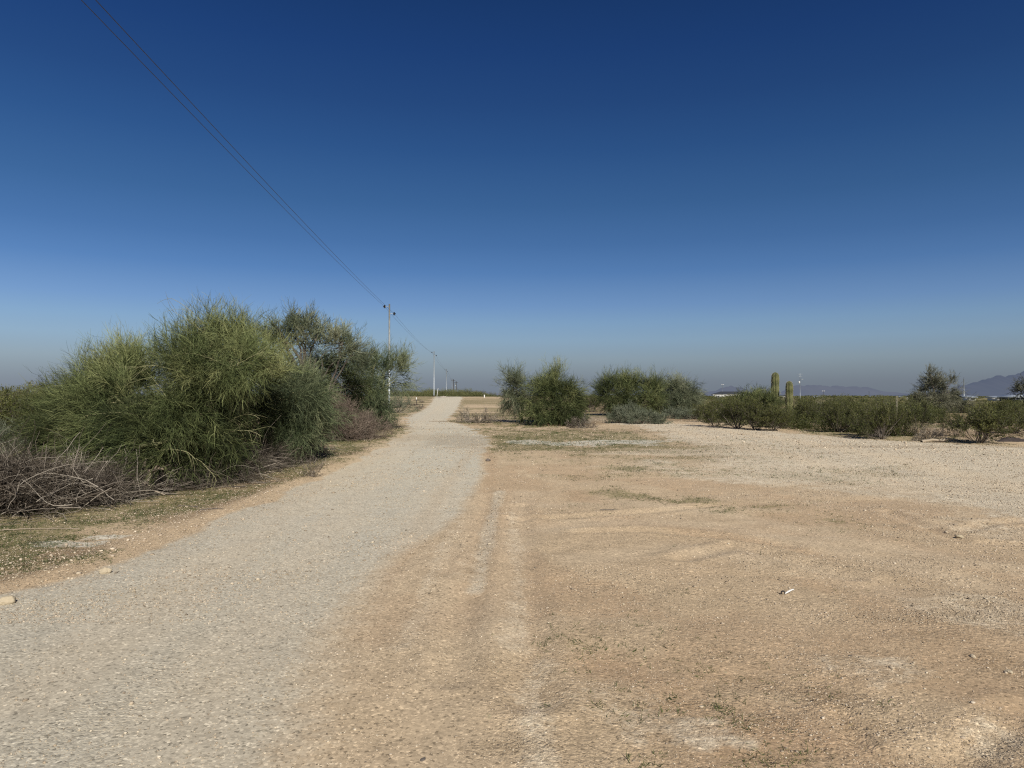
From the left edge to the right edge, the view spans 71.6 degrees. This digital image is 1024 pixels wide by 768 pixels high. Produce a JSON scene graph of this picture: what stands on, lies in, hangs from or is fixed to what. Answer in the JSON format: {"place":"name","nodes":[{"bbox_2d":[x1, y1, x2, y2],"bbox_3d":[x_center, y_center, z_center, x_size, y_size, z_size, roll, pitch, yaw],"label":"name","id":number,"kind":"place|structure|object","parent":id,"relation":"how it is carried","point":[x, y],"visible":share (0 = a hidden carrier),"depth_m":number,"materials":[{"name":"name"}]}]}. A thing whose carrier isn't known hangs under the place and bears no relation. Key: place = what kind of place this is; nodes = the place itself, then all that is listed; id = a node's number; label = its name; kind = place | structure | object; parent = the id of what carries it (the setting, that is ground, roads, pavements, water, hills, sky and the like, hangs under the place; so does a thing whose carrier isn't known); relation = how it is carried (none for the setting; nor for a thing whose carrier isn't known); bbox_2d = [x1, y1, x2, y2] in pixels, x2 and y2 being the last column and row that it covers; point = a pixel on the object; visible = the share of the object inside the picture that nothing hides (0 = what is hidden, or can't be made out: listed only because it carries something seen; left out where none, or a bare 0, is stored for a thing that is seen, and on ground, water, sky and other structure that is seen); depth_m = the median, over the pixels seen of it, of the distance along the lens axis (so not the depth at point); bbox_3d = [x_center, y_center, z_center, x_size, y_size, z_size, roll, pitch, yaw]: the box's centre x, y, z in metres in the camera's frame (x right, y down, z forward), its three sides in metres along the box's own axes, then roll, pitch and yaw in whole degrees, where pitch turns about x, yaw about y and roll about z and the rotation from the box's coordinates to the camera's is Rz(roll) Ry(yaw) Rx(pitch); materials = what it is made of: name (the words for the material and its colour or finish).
{"place":"outdoors","nodes":[
{"label":"outdoors","id":0,"kind":"place"},
{"bbox_2d":[0,396,492,767],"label":"gravel road","id":1,"kind":"structure","parent":0,"point":[129,634],"depth_m":4.90,"materials":[{"name":"gravel"}]},
{"bbox_2d":[0,595,15,604],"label":"rock","id":2,"kind":"object","parent":1,"relation":"on","point":[8,599],"visible":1,"depth_m":5.43,"materials":[{"name":"stone"}]},
{"bbox_2d":[99,567,111,573],"bbox_3d":[-3.663,1.679,6.392,0.099,0.059,0.074,0,-1,3],"label":"rock","id":3,"kind":"object","parent":1,"relation":"on","point":[105,570],"visible":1,"depth_m":6.38,"materials":[{"name":"stone"}]},
{"bbox_2d":[0,397,1023,613],"bbox_3d":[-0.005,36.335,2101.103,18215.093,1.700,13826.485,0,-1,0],"label":"ground","id":4,"kind":"structure","parent":0,"point":[477,405],"depth_m":11.61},
{"bbox_2d":[0,384,40,448],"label":"creosote bush","id":5,"kind":"object","parent":4,"relation":"on","point":[3,394],"visible":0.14,"depth_m":18.76,"materials":[{"name":"green plant"}]},
{"bbox_2d":[0,389,42,447],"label":"creosote bush","id":6,"kind":"object","parent":4,"relation":"on","point":[3,403],"visible":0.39,"depth_m":17.32,"materials":[{"name":"green plant"}]},
{"bbox_2d":[0,413,45,461],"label":"sagebrush","id":7,"kind":"object","parent":4,"relation":"on","point":[3,435],"visible":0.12,"depth_m":14.43,"materials":[{"name":"plant"}]},
{"bbox_2d":[1,380,50,417],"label":"creosote bush","id":8,"kind":"object","parent":4,"relation":"on","point":[30,384],"depth_m":23.80,"materials":[{"name":"green plant"}]},
{"bbox_2d":[13,382,44,396],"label":"desert tree","id":9,"kind":"object","parent":4,"relation":"on","point":[28,388],"visible":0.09,"depth_m":84.32,"materials":[{"name":"green plant"}]},
{"bbox_2d":[18,372,54,399],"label":"desert tree","id":10,"kind":"object","parent":4,"relation":"on","point":[38,387],"visible":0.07,"depth_m":69.07,"materials":[{"name":"green plant"}]},
{"bbox_2d":[0,525,79,530],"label":"stick","id":11,"kind":"object","parent":4,"relation":"on","point":[40,528],"visible":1,"depth_m":8.47,"materials":[{"name":"brown wood"}]},
{"bbox_2d":[0,417,191,524],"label":"brushwood pile","id":12,"kind":"object","parent":4,"relation":"on","point":[28,483],"visible":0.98,"depth_m":9.97,"materials":[{"name":"wood"}]},
{"bbox_2d":[143,459,164,494],"bbox_3d":[-5.924,1.506,11.586,0.796,0.610,0.273,0,-1,11],"label":"dead stump","id":13,"kind":"object","parent":12,"relation":"in","point":[154,468],"visible":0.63,"depth_m":11.58,"materials":[{"name":"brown wood"}]},
{"bbox_2d":[0,317,212,480],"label":"palo verde bush","id":14,"kind":"object","parent":4,"relation":"on","point":[90,396],"visible":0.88,"depth_m":12.61,"materials":[{"name":"green plant"}]},
{"bbox_2d":[0,484,271,590],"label":"verge stones","id":15,"kind":"object","parent":4,"relation":"on","point":[79,572],"visible":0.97,"depth_m":7.22,"materials":[{"name":"stone"}]},
{"bbox_2d":[81,290,311,493],"bbox_3d":[-6.006,0.276,13.951,4.082,4.678,6.211,0,-1,0],"label":"palo verde bush","id":16,"kind":"object","parent":4,"relation":"on","point":[220,362],"visible":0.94,"depth_m":12.86,"materials":[{"name":"green plant"}]},
{"bbox_2d":[118,441,293,495],"bbox_3d":[-5.648,1.350,12.860,3.034,0.951,3.596,0,-1,0],"label":"brushwood pile","id":17,"kind":"object","parent":4,"relation":"on","point":[241,477],"visible":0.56,"depth_m":12.63,"materials":[{"name":"wood"}]},
{"bbox_2d":[241,420,347,473],"bbox_3d":[-5.605,1.299,17.396,2.407,1.199,6.668,0,-1,0],"label":"brushwood pile","id":18,"kind":"object","parent":4,"relation":"on","point":[275,453],"visible":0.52,"depth_m":15.79,"materials":[{"name":"wood"}]},
{"bbox_2d":[248,345,358,465],"bbox_3d":[-5.416,0.532,17.691,3.273,3.290,4.686,0,-1,0],"label":"palo verde bush","id":19,"kind":"object","parent":4,"relation":"on","point":[310,395],"visible":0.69,"depth_m":16.73,"materials":[{"name":"green plant"}]},
{"bbox_2d":[293,455,327,477],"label":"dry shrub","id":20,"kind":"object","parent":4,"relation":"on","point":[312,472],"visible":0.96,"depth_m":13.96,"materials":[{"name":"plant"}]},
{"bbox_2d":[249,296,379,396],"bbox_3d":[-7.033,-0.598,25.515,4.564,5.378,3.321,0,-1,0],"label":"palo verde tree","id":21,"kind":"object","parent":4,"relation":"on","point":[319,332],"visible":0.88,"depth_m":25.36,"materials":[{"name":"green plant"}]},
{"bbox_2d":[292,344,380,412],"bbox_3d":[-6.862,0.113,27.534,3.433,4.021,5.285,0,-1,20],"label":"palo verde bush","id":22,"kind":"object","parent":4,"relation":"on","point":[354,383],"visible":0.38,"depth_m":27.51,"materials":[{"name":"green plant"}]},
{"bbox_2d":[316,380,381,441],"bbox_3d":[-6.372,1.241,24.985,3.453,2.812,3.334,1,-1,-43],"label":"dry shrub","id":23,"kind":"object","parent":4,"relation":"on","point":[350,424],"visible":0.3,"depth_m":24.83,"materials":[{"name":"plant"}]},
{"bbox_2d":[342,405,399,439],"bbox_3d":[-5.868,1.836,26.403,3.515,2.257,3.100,0,-1,0],"label":"dry shrub","id":24,"kind":"object","parent":4,"relation":"on","point":[373,426],"visible":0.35,"depth_m":26.32,"materials":[{"name":"plant"}]},
{"bbox_2d":[338,336,428,429],"bbox_3d":[-6.764,0.355,34.751,4.645,5.950,6.284,0,-1,19],"label":"palo verde tree","id":25,"kind":"object","parent":4,"relation":"on","point":[385,387],"visible":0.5,"depth_m":34.91,"materials":[{"name":"green plant"}]},
{"bbox_2d":[383,304,395,398],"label":"utility pole","id":26,"kind":"object","parent":4,"relation":"on","point":[384,306],"visible":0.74,"depth_m":74.04,"materials":[{"name":"metal"}]},
{"bbox_2d":[81,0,440,365],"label":"power line","id":27,"kind":"object","parent":26,"relation":"hanging from","point":[194,116],"visible":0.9,"depth_m":21.39,"materials":[{"name":"metal"}]},
{"bbox_2d":[96,0,439,361],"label":"power line","id":28,"kind":"object","parent":26,"relation":"hanging from","point":[209,122],"visible":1,"depth_m":20.11,"materials":[{"name":"metal"}]},
{"bbox_2d":[380,392,421,412],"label":"dry shrub","id":29,"kind":"object","parent":4,"relation":"on","point":[403,407],"visible":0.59,"depth_m":68.02,"materials":[{"name":"plant"}]},
{"bbox_2d":[418,391,430,396],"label":"desert tree","id":30,"kind":"object","parent":4,"relation":"on","point":[425,395],"visible":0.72,"depth_m":219.96,"materials":[{"name":"green plant"}]},
{"bbox_2d":[455,392,473,396],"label":"desert tree","id":31,"kind":"object","parent":4,"relation":"on","point":[464,394],"visible":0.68,"depth_m":224.84,"materials":[{"name":"green plant"}]},
{"bbox_2d":[464,388,471,395],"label":"desert tree","id":32,"kind":"object","parent":4,"relation":"on","point":[469,391],"visible":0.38,"depth_m":235.06,"materials":[{"name":"green plant"}]},
{"bbox_2d":[469,392,486,396],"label":"desert tree","id":33,"kind":"object","parent":4,"relation":"on","point":[475,395],"visible":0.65,"depth_m":225.46,"materials":[{"name":"green plant"}]},
{"bbox_2d":[453,405,507,422],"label":"dry shrub","id":34,"kind":"object","parent":4,"relation":"on","point":[478,420],"visible":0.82,"depth_m":42.68,"materials":[{"name":"plant"}]},
{"bbox_2d":[0,413,1011,767],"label":"weeds","id":35,"kind":"object","parent":4,"relation":"on","point":[142,513],"visible":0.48,"depth_m":11.07,"materials":[{"name":"plant"}]},
{"bbox_2d":[0,419,1023,625],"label":"scattered pebbles","id":36,"kind":"object","parent":4,"relation":"on","point":[734,451],"visible":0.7,"depth_m":9.25,"materials":[{"name":"gravel"}]},
{"bbox_2d":[492,356,540,422],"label":"palo verde tree","id":37,"kind":"object","parent":4,"relation":"on","point":[513,380],"visible":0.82,"depth_m":42.47,"materials":[{"name":"green plant"}]},
{"bbox_2d":[512,355,598,426],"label":"palo verde tree","id":38,"kind":"object","parent":4,"relation":"on","point":[553,389],"visible":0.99,"depth_m":40.96,"materials":[{"name":"green plant"}]},
{"bbox_2d":[149,395,988,398],"bbox_3d":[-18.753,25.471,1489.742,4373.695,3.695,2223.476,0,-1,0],"label":"scrub","id":39,"kind":"object","parent":4,"relation":"on","point":[854,396],"visible":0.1,"depth_m":510.99,"materials":[{"name":"green plant"}]},
{"bbox_2d":[564,414,598,427],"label":"dry shrub","id":40,"kind":"object","parent":4,"relation":"on","point":[581,424],"visible":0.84,"depth_m":35.83,"materials":[{"name":"plant"}]},
{"bbox_2d":[582,391,600,411],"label":"creosote bush","id":41,"kind":"object","parent":4,"relation":"on","point":[590,403],"visible":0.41,"depth_m":69.43,"materials":[{"name":"green plant"}]},
{"bbox_2d":[605,407,628,422],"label":"sagebrush","id":42,"kind":"object","parent":4,"relation":"on","point":[618,419],"visible":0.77,"depth_m":42.37,"materials":[{"name":"plant"}]},
{"bbox_2d":[604,397,649,422],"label":"sagebrush","id":43,"kind":"object","parent":4,"relation":"on","point":[623,408],"visible":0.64,"depth_m":42.32,"materials":[{"name":"plant"}]},
{"bbox_2d":[589,363,675,415],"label":"palo verde tree","id":44,"kind":"object","parent":4,"relation":"on","point":[626,381],"visible":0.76,"depth_m":56.90,"materials":[{"name":"green plant"}]},
{"bbox_2d":[626,407,665,423],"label":"sagebrush","id":45,"kind":"object","parent":4,"relation":"on","point":[644,416],"visible":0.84,"depth_m":40.80,"materials":[{"name":"plant"}]},
{"bbox_2d":[645,410,672,423],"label":"sagebrush","id":46,"kind":"object","parent":4,"relation":"on","point":[664,421],"visible":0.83,"depth_m":40.68,"materials":[{"name":"plant"}]},
{"bbox_2d":[660,403,689,418],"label":"sagebrush","id":47,"kind":"object","parent":4,"relation":"on","point":[671,413],"visible":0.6,"depth_m":49.99,"materials":[{"name":"plant"}]},
{"bbox_2d":[643,370,709,414],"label":"palo verde tree","id":48,"kind":"object","parent":4,"relation":"on","point":[687,395],"visible":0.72,"depth_m":58.89,"materials":[{"name":"green plant"}]},
{"bbox_2d":[673,407,701,419],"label":"sagebrush","id":49,"kind":"object","parent":4,"relation":"on","point":[687,414],"visible":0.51,"depth_m":48.94,"materials":[{"name":"plant"}]},
{"bbox_2d":[711,391,743,397],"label":"house","id":50,"kind":"structure","parent":4,"relation":"on","point":[723,392],"depth_m":596.55,"materials":[{"name":"white paint"}]},
{"bbox_2d":[717,382,786,411],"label":"palo verde bush","id":51,"kind":"object","parent":4,"relation":"on","point":[766,394],"visible":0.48,"depth_m":46.97,"materials":[{"name":"green plant"}]},
{"bbox_2d":[754,399,796,430],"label":"creosote bush","id":52,"kind":"object","parent":4,"relation":"on","point":[774,415],"visible":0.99,"depth_m":32.04,"materials":[{"name":"green plant"}]},
{"bbox_2d":[771,372,779,403],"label":"saguaro","id":53,"kind":"object","parent":4,"relation":"on","point":[775,378],"visible":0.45,"depth_m":49.79,"materials":[{"name":"green plant"}]},
{"bbox_2d":[777,404,799,427],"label":"creosote bush","id":54,"kind":"object","parent":4,"relation":"on","point":[786,410],"visible":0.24,"depth_m":34.69,"materials":[{"name":"green plant"}]},
{"bbox_2d":[785,381,793,411],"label":"saguaro","id":55,"kind":"object","parent":4,"relation":"on","point":[789,391],"visible":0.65,"depth_m":48.81,"materials":[{"name":"green plant"}]},
{"bbox_2d":[782,411,815,429],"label":"scrub bush","id":56,"kind":"object","parent":4,"relation":"on","point":[799,424],"visible":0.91,"depth_m":33.80,"materials":[{"name":"green plant"}]},
{"bbox_2d":[787,402,815,425],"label":"scrub bush","id":57,"kind":"object","parent":4,"relation":"on","point":[799,414],"visible":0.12,"depth_m":37.16,"materials":[{"name":"green plant"}]},
{"bbox_2d":[797,413,821,427],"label":"scrub bush","id":58,"kind":"object","parent":4,"relation":"on","point":[809,421],"visible":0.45,"depth_m":34.35,"materials":[{"name":"green plant"}]},
{"bbox_2d":[786,396,834,426],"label":"creosote bush","id":59,"kind":"object","parent":4,"relation":"on","point":[813,411],"visible":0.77,"depth_m":35.75,"materials":[{"name":"green plant"}]},
{"bbox_2d":[807,408,829,429],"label":"scrub bush","id":60,"kind":"object","parent":4,"relation":"on","point":[817,423],"visible":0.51,"depth_m":32.86,"materials":[{"name":"green plant"}]},
{"bbox_2d":[819,412,846,431],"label":"scrub bush","id":61,"kind":"object","parent":4,"relation":"on","point":[831,427],"visible":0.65,"depth_m":31.12,"materials":[{"name":"green plant"}]},
{"bbox_2d":[817,394,850,414],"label":"creosote bush","id":62,"kind":"object","parent":4,"relation":"on","point":[832,402],"visible":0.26,"depth_m":41.27,"materials":[{"name":"green plant"}]},
{"bbox_2d":[818,397,857,431],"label":"creosote bush","id":63,"kind":"object","parent":4,"relation":"on","point":[836,411],"visible":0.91,"depth_m":30.91,"materials":[{"name":"green plant"}]},
{"bbox_2d":[837,411,855,431],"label":"scrub bush","id":64,"kind":"object","parent":4,"relation":"on","point":[846,426],"visible":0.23,"depth_m":31.33,"materials":[{"name":"green plant"}]},
{"bbox_2d":[835,393,858,404],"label":"desert tree","id":65,"kind":"object","parent":4,"relation":"on","point":[845,399],"visible":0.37,"depth_m":103.60,"materials":[{"name":"green plant"}]},
{"bbox_2d":[849,410,860,432],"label":"scrub bush","id":66,"kind":"object","parent":4,"relation":"on","point":[853,425],"visible":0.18,"depth_m":30.44,"materials":[{"name":"green plant"}]},
{"bbox_2d":[843,396,879,422],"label":"creosote bush","id":67,"kind":"object","parent":4,"relation":"on","point":[848,413],"visible":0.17,"depth_m":32.02,"materials":[{"name":"green plant"}]},
{"bbox_2d":[847,414,893,435],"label":"scrub bush","id":68,"kind":"object","parent":4,"relation":"on","point":[857,427],"visible":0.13,"depth_m":28.82,"materials":[{"name":"green plant"}]},
{"bbox_2d":[848,401,909,436],"bbox_3d":[14.215,1.361,27.468,2.565,1.457,2.013,1,-1,-35],"label":"creosote bush","id":69,"kind":"object","parent":4,"relation":"on","point":[868,408],"visible":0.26,"depth_m":27.49,"materials":[{"name":"green plant"}]},
{"bbox_2d":[854,396,912,439],"bbox_3d":[13.453,1.242,26.056,2.194,1.647,1.961,0,-1,-4],"label":"creosote bush","id":70,"kind":"object","parent":4,"relation":"on","point":[880,416],"visible":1,"depth_m":25.74,"materials":[{"name":"green plant"}]},
{"bbox_2d":[884,418,907,435],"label":"scrub bush","id":71,"kind":"object","parent":4,"relation":"on","point":[891,434],"visible":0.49,"depth_m":27.89,"materials":[{"name":"green plant"}]},
{"bbox_2d":[896,396,897,435],"bbox_3d":[15.138,1.411,27.938,0.063,1.881,0.065,1,-1,-37],"label":"fence post","id":72,"kind":"object","parent":4,"relation":"on","point":[896,407],"visible":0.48,"depth_m":27.94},
{"bbox_2d":[895,418,926,435],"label":"scrub bush","id":73,"kind":"object","parent":4,"relation":"on","point":[911,433],"visible":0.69,"depth_m":27.92,"materials":[{"name":"green plant"}]},
{"bbox_2d":[893,394,937,435],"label":"creosote bush","id":74,"kind":"object","parent":4,"relation":"on","point":[925,413],"visible":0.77,"depth_m":27.76,"materials":[{"name":"green plant"}]},
{"bbox_2d":[902,396,950,416],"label":"scrub bush","id":75,"kind":"object","parent":4,"relation":"on","point":[932,405],"visible":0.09,"depth_m":51.14,"materials":[{"name":"green plant"}]},
{"bbox_2d":[910,426,946,440],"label":"dry shrub","id":76,"kind":"object","parent":4,"relation":"on","point":[933,433],"visible":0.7,"depth_m":24.81,"materials":[{"name":"plant"}]},
{"bbox_2d":[921,401,949,422],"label":"scrub bush","id":77,"kind":"object","parent":4,"relation":"on","point":[937,412],"visible":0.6,"depth_m":42.13,"materials":[{"name":"green plant"}]},
{"bbox_2d":[905,362,980,412],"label":"mesquite tree","id":78,"kind":"object","parent":4,"relation":"on","point":[951,399],"visible":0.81,"depth_m":67.31,"materials":[{"name":"green plant"}]},
{"bbox_2d":[920,438,968,442],"bbox_3d":[14.659,1.911,24.265,2.215,0.147,0.418,0,-1,-21],"label":"fallen log","id":79,"kind":"object","parent":4,"relation":"on","point":[938,440],"visible":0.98,"depth_m":24.13,"materials":[{"name":"brown wood"}]},
{"bbox_2d":[935,413,966,435],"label":"creosote bush","id":80,"kind":"object","parent":4,"relation":"on","point":[948,429],"visible":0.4,"depth_m":28.00,"materials":[{"name":"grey plant"}]},
{"bbox_2d":[929,399,1023,442],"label":"creosote bush","id":81,"kind":"object","parent":4,"relation":"on","point":[985,422],"visible":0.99,"depth_m":23.38,"materials":[{"name":"green plant"}]},
{"bbox_2d":[965,398,1023,413],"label":"creosote bush","id":82,"kind":"object","parent":4,"relation":"on","point":[999,404],"visible":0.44,"depth_m":41.83,"materials":[{"name":"green plant"}]},
{"bbox_2d":[994,401,1023,420],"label":"scrub bush","id":83,"kind":"object","parent":4,"relation":"on","point":[1008,408],"visible":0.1,"depth_m":41.06,"materials":[{"name":"green plant"}]},
{"bbox_2d":[996,437,1023,441],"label":"mound","id":84,"kind":"object","parent":4,"relation":"on","point":[1010,439],"visible":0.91,"depth_m":24.36,"materials":[{"name":"soil"}]},
{"bbox_2d":[999,404,1023,433],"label":"creosote bush","id":85,"kind":"object","parent":4,"relation":"on","point":[1020,421],"visible":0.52,"depth_m":30.16,"materials":[{"name":"green plant"}]},
{"bbox_2d":[1005,374,1023,406],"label":"mesquite tree","id":86,"kind":"object","parent":4,"relation":"on","point":[1019,387],"visible":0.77,"depth_m":60.61,"materials":[{"name":"green plant"}]},
{"bbox_2d":[0,0,1023,394],"label":"sky","id":87,"kind":"structure","parent":0,"point":[735,193],"materials":[{"name":"blue"}]},
{"bbox_2d":[473,390,589,395],"bbox_3d":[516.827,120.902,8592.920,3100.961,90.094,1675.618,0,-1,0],"label":"hills","id":88,"kind":"structure","parent":0,"point":[504,393],"depth_m":8470.24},
{"bbox_2d":[315,422,1023,767],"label":"dirt clearing","id":89,"kind":"structure","parent":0,"point":[431,717],"depth_m":5.02,"materials":[{"name":"soil"}]},
{"bbox_2d":[0,482,1023,767],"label":"fine grit","id":90,"kind":"object","parent":89,"relation":"on","point":[618,628],"visible":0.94,"depth_m":4.83,"materials":[{"name":"gravel"}]},
{"bbox_2d":[0,442,1023,767],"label":"loose gravel","id":91,"kind":"structure","parent":89,"relation":"on","point":[562,636],"depth_m":4.36,"materials":[{"name":"gravel"}]},
{"bbox_2d":[688,397,742,426],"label":"creosote bush","id":92,"kind":"object","parent":89,"relation":"on","point":[701,409],"visible":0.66,"depth_m":36.52,"materials":[{"name":"green plant"}]},
{"bbox_2d":[706,393,766,428],"bbox_3d":[10.939,1.320,34.601,2.934,1.770,2.303,0,-1,13],"label":"creosote bush","id":93,"kind":"object","parent":89,"relation":"on","point":[728,412],"visible":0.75,"depth_m":34.32,"materials":[{"name":"green plant"}]},
{"bbox_2d":[489,532,1021,767],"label":"seedling tufts","id":94,"kind":"object","parent":89,"relation":"on","point":[686,687],"visible":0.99,"depth_m":3.84,"materials":[{"name":"plant"}]},
{"bbox_2d":[733,392,785,429],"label":"creosote bush","id":95,"kind":"object","parent":89,"relation":"on","point":[748,413],"visible":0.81,"depth_m":33.05,"materials":[{"name":"green plant"}]},
{"bbox_2d":[700,430,1023,459],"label":"edge stones","id":96,"kind":"object","parent":89,"relation":"on","point":[879,446],"visible":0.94,"depth_m":21.77,"materials":[{"name":"stone"}]},
{"bbox_2d":[1004,669,1012,673],"bbox_3d":[2.875,1.665,4.110,0.035,0.022,0.049,1,-1,-30],"label":"rock","id":97,"kind":"object","parent":89,"relation":"on","point":[1009,671],"visible":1,"depth_m":4.10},
{"bbox_2d":[702,385,906,395],"bbox_3d":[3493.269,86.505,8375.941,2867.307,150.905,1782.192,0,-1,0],"label":"range","id":98,"kind":"structure","parent":0,"point":[807,390],"depth_m":8109.69,"materials":[{"name":"stone"}]},
{"bbox_2d":[893,371,1023,395],"bbox_3d":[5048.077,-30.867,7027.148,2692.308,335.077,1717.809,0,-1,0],"label":"range","id":99,"kind":"structure","parent":0,"point":[997,385],"depth_m":6789.06,"materials":[{"name":"stone"}]},
{"bbox_2d":[962,396,977,400],"bbox_3d":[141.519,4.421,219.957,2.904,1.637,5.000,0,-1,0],"label":"house","id":100,"kind":"structure","parent":0,"point":[966,398],"depth_m":218.10,"materials":[{"name":"white paint"}]},
{"bbox_2d":[985,396,998,400],"bbox_3d":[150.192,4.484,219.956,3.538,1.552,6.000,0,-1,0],"label":"house","id":101,"kind":"structure","parent":0,"point":[991,398],"depth_m":220.03,"materials":[{"name":"white paint"}]},
{"bbox_2d":[996,395,1023,400],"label":"shed","id":102,"kind":"structure","parent":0,"point":[1001,397],"depth_m":199.32,"materials":[{"name":"metal"}]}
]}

